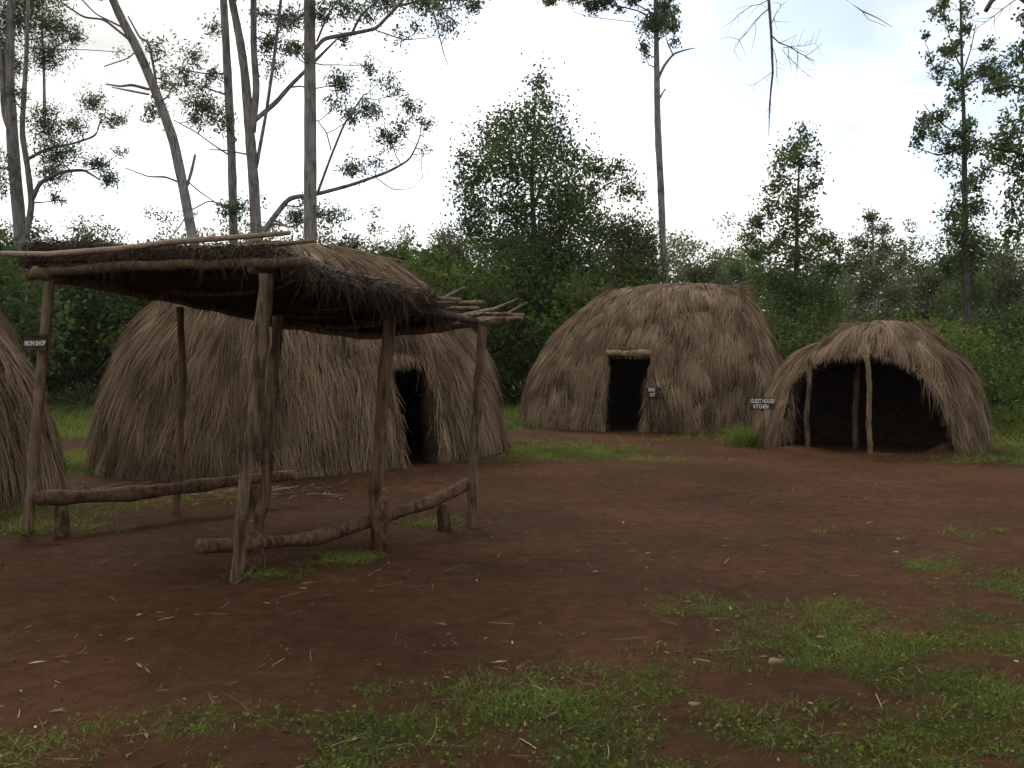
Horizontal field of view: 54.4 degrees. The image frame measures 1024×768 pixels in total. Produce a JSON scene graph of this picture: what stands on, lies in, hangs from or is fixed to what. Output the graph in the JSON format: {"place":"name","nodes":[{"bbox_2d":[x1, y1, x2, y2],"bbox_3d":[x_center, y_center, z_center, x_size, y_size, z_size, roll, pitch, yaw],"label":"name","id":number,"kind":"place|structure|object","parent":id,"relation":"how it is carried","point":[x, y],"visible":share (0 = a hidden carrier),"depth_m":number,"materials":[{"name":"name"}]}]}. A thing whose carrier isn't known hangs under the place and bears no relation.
{"place":"outdoors","nodes":[
{"label":"outdoors","id":0,"kind":"place"},
{"bbox_2d":[0,311,1023,767],"bbox_3d":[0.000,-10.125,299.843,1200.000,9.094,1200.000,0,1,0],"label":"ground","id":1,"kind":"structure","parent":0,"point":[576,591],"depth_m":6.52,"materials":[{"name":"red soil"}]},
{"bbox_2d":[0,310,72,512],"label":"thatched hut","id":2,"kind":"object","parent":1,"relation":"on","point":[17,376],"visible":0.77,"depth_m":11.09,"materials":[{"name":"brown plant"}]},
{"bbox_2d":[0,229,99,382],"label":"background tree","id":3,"kind":"object","parent":1,"relation":"on","point":[24,323],"visible":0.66,"depth_m":25.43,"materials":[{"name":"green plant"}]},
{"bbox_2d":[0,0,130,364],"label":"gum tree","id":4,"kind":"object","parent":1,"relation":"on","point":[12,16],"visible":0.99,"depth_m":29.67,"materials":[{"name":"green plant"}]},
{"bbox_2d":[50,382,96,413],"bbox_3d":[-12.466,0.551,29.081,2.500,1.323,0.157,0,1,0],"label":"bush","id":5,"kind":"object","parent":1,"relation":"on","point":[84,402],"visible":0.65,"depth_m":29.07,"materials":[{"name":"green plant"}]},
{"bbox_2d":[54,0,214,246],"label":"gum tree","id":6,"kind":"object","parent":1,"relation":"on","point":[162,113],"visible":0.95,"depth_m":22.78,"materials":[{"name":"grey plant"}]},
{"bbox_2d":[35,470,295,535],"bbox_3d":[-3.349,1.178,9.957,0.238,0.502,2.782,1,2,40],"label":"log bench","id":7,"kind":"object","parent":1,"relation":"on","point":[60,500],"visible":0.89,"depth_m":9.57,"materials":[{"name":"brown wood"}]},
{"bbox_2d":[165,0,255,247],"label":"gum tree","id":8,"kind":"object","parent":1,"relation":"on","point":[233,206],"visible":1,"depth_m":25.75,"materials":[{"name":"green plant"}]},
{"bbox_2d":[72,479,444,504],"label":"thatch litter","id":9,"kind":"object","parent":1,"relation":"on","point":[236,491],"visible":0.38,"depth_m":12.05,"materials":[{"name":"brown plant"}]},
{"bbox_2d":[0,231,527,582],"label":"pole shelter","id":10,"kind":"object","parent":1,"relation":"on","point":[264,286],"visible":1,"depth_m":8.47,"materials":[{"name":"brown wood"}]},
{"bbox_2d":[25,334,46,350],"bbox_3d":[-4.265,-0.373,8.921,0.210,0.145,0.026,0,1,9],"label":"sign board","id":11,"kind":"object","parent":10,"relation":"attached to","point":[35,342],"visible":1,"depth_m":8.91,"materials":[{"name":"black wood"}]},
{"bbox_2d":[81,238,514,481],"bbox_3d":[-3.131,-0.555,16.250,4.966,3.722,7.595,1,2,42],"label":"thatched hut","id":12,"kind":"object","parent":1,"relation":"on","point":[325,414],"visible":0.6,"depth_m":13.71,"materials":[{"name":"brown plant"}]},
{"bbox_2d":[209,0,438,240],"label":"gum tree","id":13,"kind":"object","parent":1,"relation":"on","point":[251,116],"visible":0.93,"depth_m":24.78,"materials":[{"name":"green plant"}]},
{"bbox_2d":[0,227,650,407],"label":"thicket","id":14,"kind":"object","parent":1,"relation":"on","point":[92,352],"visible":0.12,"depth_m":32.51,"materials":[{"name":"green plant"}]},
{"bbox_2d":[194,478,468,571],"bbox_3d":[-1.308,1.220,8.429,0.305,0.565,3.035,1,2,37],"label":"log bench","id":15,"kind":"object","parent":1,"relation":"on","point":[258,543],"visible":0.87,"depth_m":8.26,"materials":[{"name":"brown wood"}]},
{"bbox_2d":[322,234,378,255],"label":"background tree","id":16,"kind":"object","parent":1,"relation":"on","point":[366,250],"visible":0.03,"depth_m":54.32,"materials":[{"name":"green plant"}]},
{"bbox_2d":[262,0,490,243],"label":"gum tree","id":17,"kind":"object","parent":1,"relation":"on","point":[311,14],"visible":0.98,"depth_m":23.73,"materials":[{"name":"green plant"}]},
{"bbox_2d":[374,241,413,268],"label":"background tree","id":18,"kind":"object","parent":1,"relation":"on","point":[379,253],"visible":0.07,"depth_m":60.84,"materials":[{"name":"green plant"}]},
{"bbox_2d":[391,235,458,289],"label":"background tree","id":19,"kind":"object","parent":1,"relation":"on","point":[419,252],"visible":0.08,"depth_m":48.06,"materials":[{"name":"green plant"}]},
{"bbox_2d":[421,214,484,296],"bbox_3d":[-2.146,-2.641,36.326,2.354,7.157,2.740,0,1,0],"label":"bare bush","id":20,"kind":"object","parent":1,"relation":"on","point":[449,245],"visible":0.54,"depth_m":36.04,"materials":[{"name":"green plant"}]},
{"bbox_2d":[5,440,1016,767],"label":"straw litter","id":21,"kind":"object","parent":1,"relation":"on","point":[491,662],"visible":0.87,"depth_m":5.39,"materials":[{"name":"beige plant"}]},
{"bbox_2d":[0,194,1023,366],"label":"wood","id":22,"kind":"object","parent":1,"relation":"on","point":[723,260],"visible":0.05,"depth_m":97.94,"materials":[{"name":"green plant"}]},
{"bbox_2d":[0,511,1023,767],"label":"ground weeds","id":23,"kind":"object","parent":1,"relation":"on","point":[516,721],"visible":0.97,"depth_m":4.42,"materials":[{"name":"green plant"}]},
{"bbox_2d":[0,447,1023,767],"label":"soil clods","id":24,"kind":"object","parent":1,"relation":"on","point":[514,641],"visible":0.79,"depth_m":5.61,"materials":[{"name":"brown soil"}]},
{"bbox_2d":[0,441,1023,765],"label":"fallen leaves","id":25,"kind":"object","parent":1,"relation":"on","point":[512,641],"visible":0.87,"depth_m":5.69,"materials":[{"name":"brown plant"}]},
{"bbox_2d":[46,394,1023,449],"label":"grass","id":26,"kind":"structure","parent":1,"relation":"on","point":[70,424],"depth_m":22.63,"materials":[{"name":"green plant"}]},
{"bbox_2d":[428,51,661,327],"bbox_3d":[1.040,-5.880,37.607,8.406,13.540,9.639,0,1,0],"label":"broadleaf tree","id":27,"kind":"object","parent":1,"relation":"on","point":[546,260],"visible":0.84,"depth_m":36.50,"materials":[{"name":"green plant"}]},
{"bbox_2d":[536,0,694,283],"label":"gum tree","id":28,"kind":"object","parent":1,"relation":"on","point":[656,23],"visible":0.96,"depth_m":39.66,"materials":[{"name":"grey plant"}]},
{"bbox_2d":[584,196,692,292],"bbox_3d":[4.639,-3.381,40.081,4.916,8.411,5.434,0,1,0],"label":"broadleaf tree","id":29,"kind":"object","parent":1,"relation":"on","point":[643,243],"visible":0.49,"depth_m":39.50,"materials":[{"name":"green plant"}]},
{"bbox_2d":[517,279,783,433],"bbox_3d":[3.383,-0.709,24.112,6.685,3.603,4.774,0,1,11],"label":"thatched hut","id":30,"kind":"object","parent":1,"relation":"on","point":[704,357],"visible":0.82,"depth_m":22.61,"materials":[{"name":"brown plant"}]},
{"bbox_2d":[644,387,660,432],"bbox_3d":[3.094,0.602,22.008,0.360,1.065,0.137,0,1,0],"label":"sign post","id":31,"kind":"object","parent":1,"relation":"on","point":[651,392],"visible":0.95,"depth_m":21.94,"materials":[{"name":"brown wood"}]},
{"bbox_2d":[688,701,701,705],"bbox_3d":[0.847,1.482,4.605,0.063,0.022,0.048,0,1,0],"label":"stone","id":32,"kind":"object","parent":1,"relation":"on","point":[692,703],"visible":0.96,"depth_m":4.60,"materials":[{"name":"stone"}]},
{"bbox_2d":[669,256,735,284],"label":"background tree","id":33,"kind":"object","parent":1,"relation":"on","point":[700,275],"visible":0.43,"depth_m":58.56,"materials":[{"name":"green plant"}]},
{"bbox_2d":[709,423,759,447],"bbox_3d":[4.425,0.944,18.761,1.550,0.479,1.382,-1,2,-37],"label":"grass clump","id":34,"kind":"object","parent":1,"relation":"on","point":[740,437],"visible":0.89,"depth_m":18.61,"materials":[{"name":"green plant"}]},
{"bbox_2d":[705,258,771,308],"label":"background tree","id":35,"kind":"object","parent":1,"relation":"on","point":[738,278],"visible":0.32,"depth_m":56.16,"materials":[{"name":"green plant"}]},
{"bbox_2d":[750,398,774,450],"bbox_3d":[4.394,0.734,17.506,0.430,0.976,0.131,0,1,6],"label":"sign post","id":36,"kind":"object","parent":1,"relation":"on","point":[761,405],"visible":1,"depth_m":17.45,"materials":[{"name":"brown wood"}]},
{"bbox_2d":[768,657,786,663],"bbox_3d":[1.392,1.461,5.241,0.108,0.038,0.084,0,1,0],"label":"stone","id":37,"kind":"object","parent":1,"relation":"on","point":[774,660],"visible":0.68,"depth_m":5.22,"materials":[{"name":"stone"}]},
{"bbox_2d":[734,120,864,332],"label":"conical tree","id":38,"kind":"object","parent":1,"relation":"on","point":[795,284],"visible":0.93,"depth_m":40.95,"materials":[{"name":"green plant"}]},
{"bbox_2d":[613,263,1023,410],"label":"thicket","id":39,"kind":"object","parent":1,"relation":"on","point":[795,336],"visible":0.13,"depth_m":32.30,"materials":[{"name":"green plant"}]},
{"bbox_2d":[721,0,1015,135],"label":"dead tree","id":40,"kind":"object","parent":1,"relation":"on","point":[988,5],"visible":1,"depth_m":9.21,"materials":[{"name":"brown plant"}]},
{"bbox_2d":[754,320,996,456],"bbox_3d":[6.530,0.033,18.186,4.211,2.406,3.505,1,2,32],"label":"thatched hut","id":41,"kind":"object","parent":1,"relation":"on","point":[894,381],"visible":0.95,"depth_m":17.66,"materials":[{"name":"brown plant"}]},
{"bbox_2d":[837,203,921,317],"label":"slender tree","id":42,"kind":"object","parent":1,"relation":"on","point":[875,277],"visible":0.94,"depth_m":44.98,"materials":[{"name":"green plant"}]},
{"bbox_2d":[883,255,961,329],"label":"background tree","id":43,"kind":"object","parent":1,"relation":"on","point":[930,284],"visible":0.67,"depth_m":49.98,"materials":[{"name":"green plant"}]},
{"bbox_2d":[907,0,1020,334],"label":"gum tree","id":44,"kind":"object","parent":1,"relation":"on","point":[965,233],"visible":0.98,"depth_m":35.74,"materials":[{"name":"green plant"}]},
{"bbox_2d":[948,240,1023,334],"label":"background tree","id":45,"kind":"object","parent":1,"relation":"on","point":[1003,272],"visible":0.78,"depth_m":46.91,"materials":[{"name":"green plant"}]},
{"bbox_2d":[950,338,1023,435],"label":"shrubs","id":46,"kind":"object","parent":1,"relation":"on","point":[994,381],"visible":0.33,"depth_m":22.08,"materials":[{"name":"green plant"}]},
{"bbox_2d":[968,0,1023,252],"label":"gum tree","id":47,"kind":"object","parent":1,"relation":"on","point":[1007,144],"visible":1,"depth_m":21.13,"materials":[{"name":"green plant"}]},
{"bbox_2d":[0,492,1023,767],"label":"grass","id":48,"kind":"structure","parent":0,"point":[814,662],"depth_m":4.64,"materials":[{"name":"green plant"}]},
{"bbox_2d":[0,441,1023,538],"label":"grass","id":49,"kind":"structure","parent":0,"point":[573,451],"depth_m":15.61,"materials":[{"name":"green plant"}]},
{"bbox_2d":[0,0,1023,310],"label":"sky","id":50,"kind":"structure","parent":0,"point":[870,84],"materials":[{"name":"white"}]}
]}

